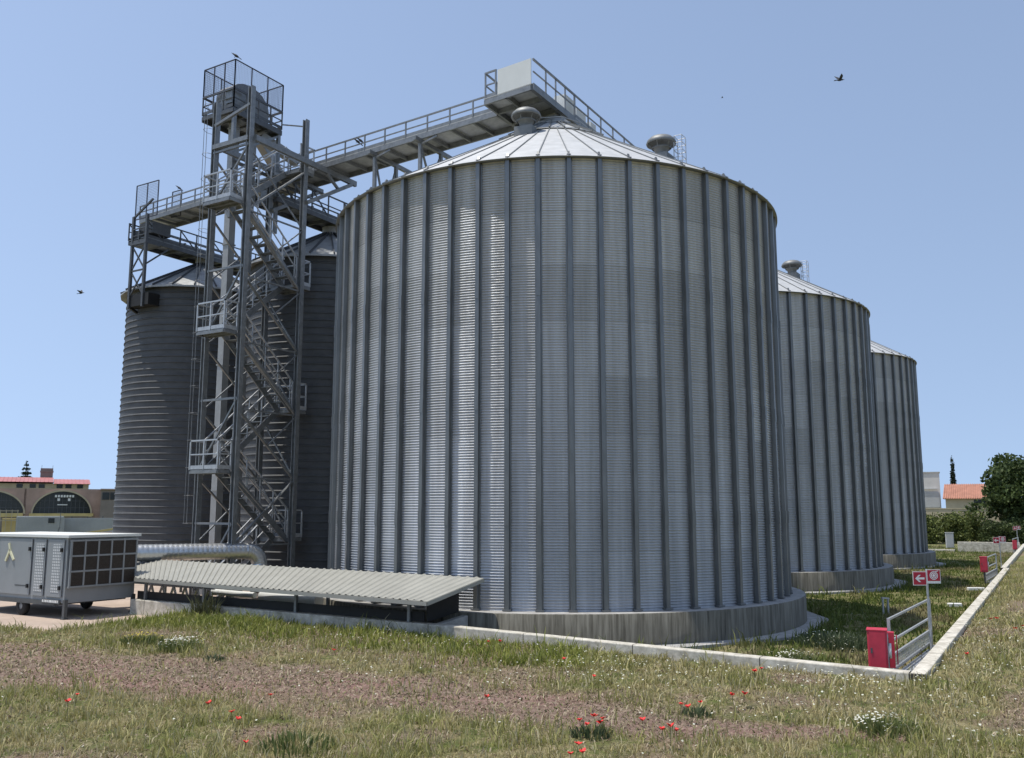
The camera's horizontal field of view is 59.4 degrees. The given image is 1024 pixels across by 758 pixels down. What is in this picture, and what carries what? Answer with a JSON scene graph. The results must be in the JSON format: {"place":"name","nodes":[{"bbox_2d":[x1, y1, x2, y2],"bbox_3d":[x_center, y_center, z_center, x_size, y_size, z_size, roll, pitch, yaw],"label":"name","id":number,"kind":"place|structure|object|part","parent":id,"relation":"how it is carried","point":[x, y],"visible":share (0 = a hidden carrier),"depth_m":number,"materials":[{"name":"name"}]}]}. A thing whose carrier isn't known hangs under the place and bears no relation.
{"place":"outdoors","nodes":[
{"label":"outdoors","id":0,"kind":"place"},
{"bbox_2d":[0,584,258,630],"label":"pavement","id":1,"kind":"structure","parent":0,"point":[43,616],"depth_m":25.00,"materials":[{"name":"beige concrete"}]},
{"bbox_2d":[0,532,141,619],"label":"chiller unit","id":2,"kind":"object","parent":1,"relation":"on","point":[83,569],"visible":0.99,"depth_m":24.30,"materials":[{"name":"metal"}]},
{"bbox_3d":[-13.683,5.136,24.656,1.540,1.480,0.064,-5,-10,30],"label":"door","id":3,"kind":"part","parent":2,"relation":"part of","materials":[{"name":"metal"}]},
{"bbox_3d":[-12.709,5.052,24.080,0.530,1.480,0.064,-5,-10,30],"label":"door","id":4,"kind":"part","parent":2,"relation":"part of","materials":[{"name":"metal"}]},
{"bbox_3d":[-12.095,4.998,23.717,0.700,1.480,0.064,-5,-10,30],"label":"door","id":5,"kind":"part","parent":2,"relation":"part of","materials":[{"name":"metal"}]},
{"bbox_2d":[137,543,267,591],"bbox_3d":[-9.970,5.769,27.475,5.009,1.470,0.518,5,-10,-32],"label":"air duct","id":6,"kind":"object","parent":2,"relation":"attached to","point":[254,554],"visible":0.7,"depth_m":27.59,"materials":[{"name":"metal"}]},
{"bbox_2d":[134,559,483,621],"bbox_3d":[-6.583,5.541,23.180,13.372,1.370,2.153,-6,-10,36],"label":"lean to canopy","id":7,"kind":"object","parent":1,"relation":"on","point":[438,595],"visible":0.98,"depth_m":21.58,"materials":[{"name":"metal"}]},
{"bbox_2d":[148,583,214,595],"bbox_3d":[-9.704,6.298,26.163,3.048,0.561,0.102,-5,-10,31],"label":"lattice girder","id":8,"kind":"object","parent":7,"relation":"attached to","point":[162,588],"visible":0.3,"depth_m":26.22,"materials":[{"name":"metal"}]},
{"bbox_2d":[211,589,256,597],"bbox_3d":[-7.849,6.039,25.299,1.910,0.156,0.160,-6,-10,36],"label":"white pipe","id":9,"kind":"object","parent":7,"relation":"attached to","point":[236,593],"visible":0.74,"depth_m":25.16,"materials":[{"name":"white metal"}]},
{"bbox_2d":[258,592,323,604],"bbox_3d":[-5.938,5.872,24.024,2.314,0.312,0.320,-6,-10,37],"label":"white pipe","id":10,"kind":"object","parent":7,"relation":"attached to","point":[287,598],"visible":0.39,"depth_m":23.85,"materials":[{"name":"white metal"}]},
{"bbox_2d":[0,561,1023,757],"bbox_3d":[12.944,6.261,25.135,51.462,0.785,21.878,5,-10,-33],"label":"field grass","id":11,"kind":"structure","parent":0,"point":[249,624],"depth_m":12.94,"materials":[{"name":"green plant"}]},
{"bbox_2d":[0,540,1023,757],"bbox_3d":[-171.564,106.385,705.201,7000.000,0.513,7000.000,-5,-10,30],"label":"ground","id":12,"kind":"structure","parent":0,"point":[767,724],"depth_m":12.64,"materials":[{"name":"soil"}]},
{"bbox_2d":[0,510,17,531],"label":"yellow shed","id":13,"kind":"structure","parent":12,"relation":"on","point":[8,524],"depth_m":84.83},
{"bbox_2d":[18,461,31,476],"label":"araucaria","id":14,"kind":"object","parent":12,"relation":"on","point":[26,474],"visible":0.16,"depth_m":169.09,"materials":[{"name":"green plant"}]},
{"bbox_2d":[15,516,63,531],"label":"container","id":15,"kind":"object","parent":12,"relation":"on","point":[38,523],"visible":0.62,"depth_m":78.95,"materials":[{"name":"grey metal"}]},
{"bbox_2d":[48,518,54,522],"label":"window","id":16,"kind":"structure","parent":15,"relation":"in","point":[50,520],"depth_m":79.36,"materials":[{"name":"black glass"}]},
{"bbox_2d":[0,468,89,488],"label":"red roof building","id":17,"kind":"structure","parent":12,"relation":"on","point":[45,480],"depth_m":150.33,"materials":[{"name":"tile"}]},
{"bbox_2d":[0,488,100,531],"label":"vaulted hall","id":18,"kind":"structure","parent":12,"relation":"on","point":[76,503],"depth_m":118.42,"materials":[{"name":"beige concrete"}]},
{"bbox_2d":[63,516,112,532],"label":"sheet fence","id":19,"kind":"object","parent":12,"relation":"on","point":[72,524],"visible":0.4,"depth_m":82.89,"materials":[{"name":"metal"}]},
{"bbox_2d":[90,528,112,532],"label":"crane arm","id":20,"kind":"object","parent":12,"relation":"on","point":[101,531],"visible":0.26,"depth_m":63.43},
{"bbox_2d":[100,489,114,517],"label":"brick annex","id":21,"kind":"object","parent":12,"relation":"on","point":[107,503],"visible":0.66,"depth_m":119.68,"materials":[{"name":"beige"}]},
{"bbox_2d":[102,492,109,499],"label":"window","id":22,"kind":"structure","parent":21,"relation":"in","point":[105,495],"depth_m":119.69,"materials":[{"name":"black glass"}]},
{"bbox_2d":[110,493,114,499],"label":"window","id":23,"kind":"structure","parent":21,"relation":"in","point":[112,497],"depth_m":120.01,"materials":[{"name":"black glass"}]},
{"bbox_2d":[120,631,164,645],"bbox_3d":[-7.368,5.189,17.963,0.866,0.266,0.881,-5,-10,30],"label":"yellow flower clump","id":24,"kind":"object","parent":12,"relation":"on","point":[153,639],"visible":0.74,"depth_m":17.85,"materials":[{"name":"green plant"}]},
{"bbox_2d":[112,258,238,584],"bbox_3d":[-14.077,1.695,39.939,6.804,14.450,6.804,-5,-10,30],"label":"dark silo","id":25,"kind":"object","parent":12,"relation":"on","point":[155,419],"visible":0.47,"depth_m":37.15,"materials":[{"name":"grey metal"}]},
{"bbox_2d":[130,292,159,313],"bbox_3d":[-15.434,-3.111,37.756,1.300,0.816,0.739,-5,-10,30],"label":"trestle bracket","id":26,"kind":"object","parent":25,"relation":"attached to","point":[151,299],"visible":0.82,"depth_m":37.49,"materials":[{"name":"grey metal"}]},
{"bbox_2d":[127,180,182,308],"bbox_3d":[-15.188,-5.590,38.264,1.560,5.378,1.338,-5,-10,30],"label":"end trestle","id":27,"kind":"object","parent":26,"relation":"on","point":[160,229],"visible":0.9,"depth_m":37.94,"materials":[{"name":"metal"}]},
{"bbox_2d":[128,219,258,275],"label":"catwalk","id":28,"kind":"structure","parent":25,"relation":"on","point":[184,252],"depth_m":39.69,"materials":[{"name":"metal"}]},
{"bbox_2d":[155,635,204,653],"bbox_3d":[-6.367,5.095,17.297,0.925,0.292,0.938,-5,-10,30],"label":"daisy clump","id":29,"kind":"object","parent":12,"relation":"on","point":[164,646],"visible":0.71,"depth_m":17.15,"materials":[{"name":"green plant"}]},
{"bbox_2d":[186,595,210,615],"bbox_3d":[-8.085,5.712,22.835,0.799,0.660,0.712,-5,-10,30],"label":"tall weed","id":30,"kind":"object","parent":12,"relation":"on","point":[195,605],"visible":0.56,"depth_m":22.74,"materials":[{"name":"green plant"}]},
{"bbox_2d":[192,591,217,615],"bbox_3d":[-7.729,5.653,22.628,0.776,0.701,0.696,1,-8,-10],"label":"tall weed","id":31,"kind":"object","parent":12,"relation":"on","point":[200,610],"visible":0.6,"depth_m":22.57,"materials":[{"name":"green plant"}]},
{"bbox_2d":[200,591,226,616],"bbox_3d":[-7.453,5.635,22.580,0.762,0.730,0.751,2,-9,-17],"label":"tall weed","id":32,"kind":"object","parent":12,"relation":"on","point":[212,606],"visible":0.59,"depth_m":22.46,"materials":[{"name":"green plant"}]},
{"bbox_2d":[202,653,225,661],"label":"weed clump","id":33,"kind":"object","parent":12,"relation":"on","point":[212,657],"visible":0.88,"depth_m":15.92,"materials":[{"name":"green plant"}]},
{"bbox_2d":[199,84,298,594],"bbox_3d":[-9.588,-1.556,32.837,1.719,18.620,3.536,-7,-11,40],"label":"bucket elevator","id":34,"kind":"object","parent":12,"relation":"on","point":[217,490],"visible":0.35,"depth_m":32.18,"materials":[{"name":"metal"}]},
{"bbox_2d":[202,59,283,233],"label":"head platform","id":35,"kind":"structure","parent":34,"relation":"attached to","point":[274,133],"depth_m":33.03,"materials":[{"name":"metal"}]},
{"bbox_2d":[189,85,356,597],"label":"stair tower","id":36,"kind":"structure","parent":12,"relation":"on","point":[235,325],"depth_m":30.45,"materials":[{"name":"metal"}]},
{"bbox_2d":[183,100,221,560],"bbox_3d":[-10.510,-1.276,30.207,0.514,17.300,0.538,-5,-10,30],"label":"caged ladder","id":37,"kind":"object","parent":36,"relation":"attached to","point":[194,315],"visible":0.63,"depth_m":30.29,"materials":[{"name":"metal"}]},
{"bbox_2d":[239,226,336,592],"bbox_3d":[-7.353,1.035,35.447,6.804,14.450,6.804,-5,-10,30],"label":"dark silo","id":38,"kind":"object","parent":12,"relation":"on","point":[313,485],"visible":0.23,"depth_m":32.53,"materials":[{"name":"grey metal"}]},
{"bbox_2d":[254,179,347,231],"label":"catwalk","id":39,"kind":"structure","parent":38,"relation":"on","point":[318,219],"depth_m":34.97,"materials":[{"name":"metal"}]},
{"bbox_2d":[257,727,334,757],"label":"weed clump","id":40,"kind":"object","parent":12,"relation":"on","point":[281,740],"visible":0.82,"depth_m":10.04,"materials":[{"name":"green plant"}]},
{"bbox_2d":[438,615,467,625],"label":"kerb wall","id":41,"kind":"structure","parent":12,"relation":"on","point":[461,620],"depth_m":19.94,"materials":[{"name":"concrete"}]},
{"bbox_2d":[0,607,1023,757],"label":"dry litter","id":42,"kind":"object","parent":12,"relation":"on","point":[243,678],"visible":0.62,"depth_m":13.30,"materials":[{"name":"brown plant"}]},
{"bbox_2d":[2,604,1023,753],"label":"white wildflowers","id":43,"kind":"object","parent":12,"relation":"on","point":[705,677],"visible":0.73,"depth_m":14.04,"materials":[{"name":"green plant"}]},
{"bbox_2d":[130,599,910,681],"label":"kerb wall","id":44,"kind":"structure","parent":12,"relation":"on","point":[140,606],"depth_m":17.97,"materials":[{"name":"beige concrete"}]},
{"bbox_2d":[313,107,828,648],"bbox_3d":[1.332,-0.565,27.909,14.949,15.727,14.949,-5,-10,30],"label":"grain silo","id":45,"kind":"object","parent":12,"relation":"on","point":[557,389],"visible":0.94,"depth_m":21.77,"materials":[{"name":"metal"}]},
{"bbox_2d":[367,149,411,187],"bbox_3d":[-4.075,-5.958,32.318,0.767,4.021,2.700,-5,-10,30],"label":"bridge trestle","id":46,"kind":"object","parent":45,"relation":"on","point":[375,172],"visible":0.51,"depth_m":31.95,"materials":[{"name":"metal"}]},
{"bbox_2d":[139,96,513,228],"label":"conveyor bridge","id":47,"kind":"structure","parent":46,"relation":"on","point":[473,127],"depth_m":32.27,"materials":[{"name":"metal"}]},
{"bbox_2d":[413,135,451,168],"bbox_3d":[-2.341,-6.689,31.221,0.767,2.893,2.700,-5,-10,30],"label":"bridge trestle","id":48,"kind":"object","parent":45,"relation":"on","point":[421,142],"visible":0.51,"depth_m":30.71,"materials":[{"name":"metal"}]},
{"bbox_2d":[484,58,575,126],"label":"peak platform","id":49,"kind":"structure","parent":45,"relation":"on","point":[515,88],"depth_m":28.02,"materials":[{"name":"metal"}]},
{"bbox_2d":[569,722,612,740],"bbox_3d":[0.949,4.169,10.665,0.536,0.174,0.575,-5,-10,30],"label":"weed clump","id":50,"kind":"object","parent":12,"relation":"on","point":[586,732],"visible":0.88,"depth_m":10.58,"materials":[{"name":"green plant"}]},
{"bbox_2d":[667,722,673,749],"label":"poppy","id":51,"kind":"object","parent":12,"relation":"on","point":[671,724],"visible":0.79,"depth_m":10.21,"materials":[{"name":"red plant"}]},
{"bbox_2d":[678,705,712,717],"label":"weed clump","id":52,"kind":"object","parent":12,"relation":"on","point":[701,710],"visible":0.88,"depth_m":11.91,"materials":[{"name":"green plant"}]},
{"bbox_2d":[541,544,1014,669],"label":"yard grass","id":53,"kind":"structure","parent":12,"relation":"on","point":[839,618],"depth_m":27.11,"materials":[{"name":"green plant"}]},
{"bbox_2d":[774,650,820,660],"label":"daisy clump","id":54,"kind":"object","parent":12,"relation":"on","point":[796,656],"visible":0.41,"depth_m":17.97,"materials":[{"name":"white plant"}]},
{"bbox_2d":[794,630,867,652],"bbox_3d":[7.322,5.863,20.262,1.913,0.366,1.952,-5,-10,30],"label":"weed clump","id":55,"kind":"object","parent":12,"relation":"on","point":[860,642],"visible":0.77,"depth_m":20.02,"materials":[{"name":"green plant"}]},
{"bbox_2d":[778,260,905,594],"bbox_3d":[9.358,1.387,41.205,14.949,15.727,14.949,-5,-10,30],"label":"grain silo","id":56,"kind":"object","parent":12,"relation":"on","point":[835,534],"visible":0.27,"depth_m":35.23,"materials":[{"name":"metal"}]},
{"bbox_2d":[575,95,633,145],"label":"railing","id":57,"kind":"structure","parent":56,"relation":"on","point":[582,123],"depth_m":30.70,"materials":[{"name":"metal"}]},
{"bbox_2d":[554,94,595,130],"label":"conveyor drive","id":58,"kind":"structure","parent":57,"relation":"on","point":[569,106],"depth_m":29.80,"materials":[{"name":"metal"}]},
{"bbox_2d":[866,627,891,667],"bbox_3d":[6.527,4.910,15.937,0.400,0.935,0.332,-4,-9,23],"label":"hydrant cabinet","id":59,"kind":"object","parent":12,"relation":"on","point":[879,650],"visible":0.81,"depth_m":15.83,"materials":[{"name":"red metal"}]},
{"bbox_2d":[887,631,898,667],"bbox_3d":[6.820,4.891,16.241,0.290,0.620,0.160,-4,-9,23],"label":"hose box","id":60,"kind":"object","parent":59,"relation":"attached to","point":[891,641],"visible":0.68,"depth_m":16.14,"materials":[{"name":"red paint"}]},
{"bbox_2d":[881,597,889,614],"bbox_3d":[10.890,6.610,26.177,0.382,0.525,0.056,6,-10,-37],"label":"pipe outlet","id":61,"kind":"object","parent":12,"relation":"on","point":[883,598],"visible":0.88,"depth_m":26.14,"materials":[{"name":"metal"}]},
{"bbox_2d":[849,711,924,742],"bbox_3d":[4.542,4.185,10.905,0.870,0.266,0.897,-5,-10,30],"label":"daisy clump","id":62,"kind":"object","parent":12,"relation":"on","point":[879,724],"visible":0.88,"depth_m":10.84,"materials":[{"name":"green plant"}]},
{"bbox_2d":[869,325,945,569],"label":"grain silo","id":63,"kind":"object","parent":12,"relation":"on","point":[901,482],"visible":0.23,"depth_m":48.82,"materials":[{"name":"metal"}]},
{"bbox_2d":[887,599,934,671],"bbox_3d":[8.310,5.185,18.139,0.470,1.109,4.350,-6,-10,33],"label":"guard rail","id":64,"kind":"object","parent":12,"relation":"on","point":[918,651],"visible":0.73,"depth_m":18.02,"materials":[{"name":"metal"}]},
{"bbox_2d":[912,569,940,649],"bbox_3d":[8.812,5.012,18.991,0.590,1.940,0.064,0,-8,0],"label":"hydrant sign","id":65,"kind":"object","parent":12,"relation":"on","point":[926,576],"visible":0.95,"depth_m":19.07,"materials":[{"name":"metal"}]},
{"bbox_2d":[926,514,949,543],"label":"bush","id":66,"kind":"object","parent":12,"relation":"on","point":[934,528],"visible":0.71,"depth_m":82.41,"materials":[{"name":"green plant"}]},
{"bbox_2d":[928,549,954,550],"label":"kerb wall","id":67,"kind":"structure","parent":12,"relation":"on","point":[942,549],"depth_m":67.44,"materials":[{"name":"beige concrete"}]},
{"bbox_2d":[932,512,963,542],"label":"bush","id":68,"kind":"object","parent":12,"relation":"on","point":[943,540],"visible":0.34,"depth_m":84.48,"materials":[{"name":"green plant"}]},
{"bbox_2d":[944,532,953,547],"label":"utility cabinet","id":69,"kind":"object","parent":12,"relation":"on","point":[949,537],"visible":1,"depth_m":68.04,"materials":[{"name":"grey metal"}]},
{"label":"door","id":70,"kind":"part","parent":69,"relation":"part of","materials":[{"name":"grey metal"}]},
{"bbox_2d":[949,455,956,483],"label":"cypress","id":71,"kind":"object","parent":12,"relation":"on","point":[952,480],"visible":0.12,"depth_m":124.35,"materials":[{"name":"green plant"}]},
{"bbox_2d":[947,603,961,606],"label":"concrete block","id":72,"kind":"structure","parent":12,"relation":"on","point":[955,604],"depth_m":28.26,"materials":[{"name":"white paint"}]},
{"bbox_2d":[943,510,973,543],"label":"bush","id":73,"kind":"object","parent":12,"relation":"on","point":[963,533],"visible":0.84,"depth_m":83.39,"materials":[{"name":"green plant"}]},
{"bbox_2d":[911,568,1008,681],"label":"kerb wall","id":74,"kind":"structure","parent":12,"relation":"on","point":[955,630],"depth_m":18.86,"materials":[{"name":"beige concrete"}]},
{"bbox_2d":[958,511,986,541],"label":"bush","id":75,"kind":"object","parent":12,"relation":"on","point":[974,522],"visible":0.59,"depth_m":85.21,"materials":[{"name":"green plant"}]},
{"bbox_2d":[967,587,984,590],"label":"concrete block","id":76,"kind":"structure","parent":12,"relation":"on","point":[973,588],"depth_m":34.06,"materials":[{"name":"white paint"}]},
{"bbox_2d":[979,556,988,583],"bbox_3d":[19.626,7.965,37.272,0.328,1.168,0.272,-4,-9,23],"label":"hydrant cabinet","id":77,"kind":"object","parent":12,"relation":"on","point":[984,564],"visible":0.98,"depth_m":37.21,"materials":[{"name":"red metal"}]},
{"bbox_2d":[957,542,1019,552],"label":"kerb wall","id":78,"kind":"structure","parent":12,"relation":"on","point":[983,546],"depth_m":66.09,"materials":[{"name":"beige concrete"}]},
{"bbox_2d":[976,519,1005,541],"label":"bush","id":79,"kind":"object","parent":12,"relation":"on","point":[990,530],"visible":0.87,"depth_m":82.31,"materials":[{"name":"green plant"}]},
{"bbox_2d":[985,553,997,583],"bbox_3d":[21.235,8.301,39.358,0.470,1.109,4.350,-6,-10,33],"label":"guard rail","id":80,"kind":"object","parent":12,"relation":"on","point":[990,575],"visible":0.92,"depth_m":39.63,"materials":[{"name":"metal"}]},
{"bbox_2d":[962,452,1023,542],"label":"broadleaf tree","id":81,"kind":"object","parent":12,"relation":"on","point":[1003,490],"visible":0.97,"depth_m":86.40,"materials":[{"name":"green plant"}]},
{"bbox_2d":[993,536,1005,566],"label":"hydrant sign","id":82,"kind":"object","parent":12,"relation":"on","point":[999,539],"visible":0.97,"depth_m":41.47,"materials":[{"name":"red metal"}]},
{"bbox_2d":[995,520,1015,535],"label":"bush","id":83,"kind":"object","parent":12,"relation":"on","point":[1004,522],"visible":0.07,"depth_m":84.64,"materials":[{"name":"green plant"}]},
{"bbox_2d":[1000,544,1023,569],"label":"kerb wall","id":84,"kind":"structure","parent":12,"relation":"on","point":[1014,557],"depth_m":50.14,"materials":[{"name":"beige concrete"}]},
{"bbox_2d":[1001,519,1023,543],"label":"bush","id":85,"kind":"object","parent":12,"relation":"on","point":[1009,533],"visible":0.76,"depth_m":82.30,"materials":[{"name":"green plant"}]},
{"bbox_2d":[1012,540,1017,551],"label":"hydrant cabinet","id":86,"kind":"object","parent":12,"relation":"on","point":[1015,545],"visible":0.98,"depth_m":62.86,"materials":[{"name":"red metal"}]},
{"bbox_2d":[1013,526,1020,541],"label":"hydrant sign","id":87,"kind":"object","parent":12,"relation":"on","point":[1016,528],"visible":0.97,"depth_m":70.25,"materials":[{"name":"red metal"}]},
{"bbox_2d":[0,0,1023,507],"label":"sky","id":88,"kind":"structure","parent":0,"point":[898,181],"materials":[{"name":"blue"}]},
{"bbox_2d":[834,74,844,80],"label":"bird","id":89,"kind":"object","parent":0,"point":[839,78],"visible":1,"depth_m":42.46},
{"bbox_2d":[923,472,940,507],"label":"white building","id":90,"kind":"structure","parent":0,"point":[932,489],"depth_m":120.50,"materials":[{"name":"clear paint"}]},
{"bbox_2d":[925,508,999,522],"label":"boundary wall","id":91,"kind":"structure","parent":0,"point":[929,511],"depth_m":98.80,"materials":[{"name":"beige concrete"}]},
{"bbox_2d":[943,483,987,507],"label":"house","id":92,"kind":"structure","parent":0,"point":[958,495],"depth_m":112.21,"materials":[{"name":"ceramic"}]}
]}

